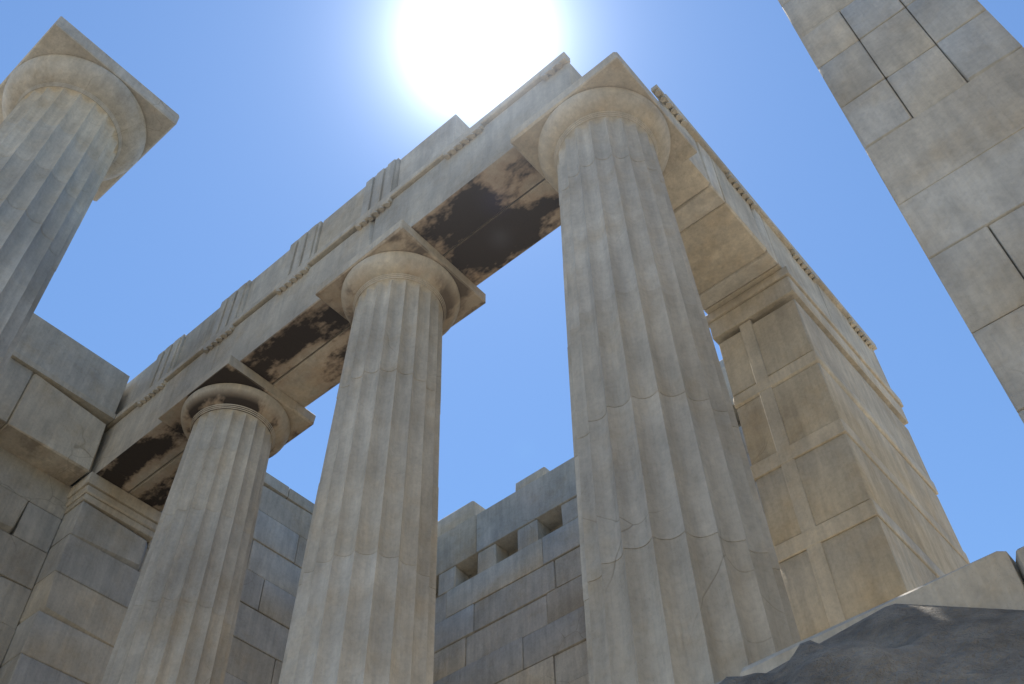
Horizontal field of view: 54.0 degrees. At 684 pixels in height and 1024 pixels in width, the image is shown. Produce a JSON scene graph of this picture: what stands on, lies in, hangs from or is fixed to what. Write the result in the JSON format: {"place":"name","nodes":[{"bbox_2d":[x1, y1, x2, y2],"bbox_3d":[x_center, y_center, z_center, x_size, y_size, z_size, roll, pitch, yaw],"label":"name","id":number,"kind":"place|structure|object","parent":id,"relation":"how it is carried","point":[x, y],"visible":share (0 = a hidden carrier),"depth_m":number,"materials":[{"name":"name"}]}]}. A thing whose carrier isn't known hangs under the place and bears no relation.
{"place":"outdoors","nodes":[
{"label":"outdoors","id":0,"kind":"place"},
{"bbox_2d":[0,16,178,376],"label":"column","id":1,"kind":"structure","parent":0,"point":[85,121],"depth_m":11.59,"materials":[{"name":"stone"}]},
{"bbox_2d":[0,0,1023,562],"label":"sky","id":2,"kind":"structure","parent":0,"point":[287,110],"materials":[{"name":"blue"}]},
{"bbox_2d":[715,546,1023,683],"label":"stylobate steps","id":3,"kind":"structure","parent":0,"point":[994,580],"depth_m":3.58,"materials":[{"name":"stone"}]},
{"bbox_2d":[0,472,161,683],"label":"stone pillar","id":4,"kind":"structure","parent":3,"relation":"on","point":[69,625],"depth_m":10.88,"materials":[{"name":"stone"}]},
{"bbox_2d":[0,313,314,683],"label":"wall","id":5,"kind":"structure","parent":3,"relation":"on","point":[61,393],"depth_m":11.97,"materials":[{"name":"stone"}]},
{"bbox_2d":[71,52,581,511],"bbox_3d":[-2.330,-0.030,11.098,8.340,0.958,0.996,-34,-57,24],"label":"architrave","id":6,"kind":"object","parent":5,"relation":"attached to","point":[476,203],"visible":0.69,"depth_m":10.35,"materials":[{"name":"stone"}]},
{"bbox_2d":[115,114,468,414],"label":"frieze triglyphs","id":7,"kind":"object","parent":6,"relation":"on","point":[376,189],"visible":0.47,"depth_m":11.51,"materials":[{"name":"stone"}]},
{"bbox_2d":[101,355,315,683],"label":"column","id":8,"kind":"structure","parent":3,"relation":"on","point":[238,424],"depth_m":9.44,"materials":[{"name":"stone"}]},
{"bbox_2d":[279,219,485,683],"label":"column","id":9,"kind":"structure","parent":3,"relation":"on","point":[402,297],"depth_m":7.63,"materials":[{"name":"stone"}]},
{"bbox_2d":[433,359,771,683],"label":"wall","id":10,"kind":"structure","parent":3,"relation":"on","point":[509,605],"depth_m":13.78,"materials":[{"name":"stone"}]},
{"bbox_2d":[510,52,800,683],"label":"corner column","id":11,"kind":"structure","parent":3,"relation":"on","point":[682,581],"depth_m":5.72,"materials":[{"name":"stone"}]},
{"bbox_2d":[705,266,969,640],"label":"pier wall","id":12,"kind":"structure","parent":3,"relation":"on","point":[858,522],"depth_m":8.64,"materials":[{"name":"stone"}]},
{"bbox_2d":[651,84,889,386],"bbox_3d":[2.500,-0.709,10.636,0.947,0.958,4.455,-34,-57,24],"label":"architrave","id":13,"kind":"object","parent":12,"relation":"on","point":[736,242],"visible":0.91,"depth_m":9.95,"materials":[{"name":"stone"}]},
{"bbox_2d":[778,0,1023,422],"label":"stone wall","id":14,"kind":"structure","parent":3,"relation":"on","point":[928,95],"depth_m":5.30,"materials":[{"name":"stone"}]},
{"bbox_2d":[719,604,1023,683],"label":"outcrop rock","id":15,"kind":"object","parent":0,"point":[908,644],"visible":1,"depth_m":3.18,"materials":[{"name":"stone"}]}
]}

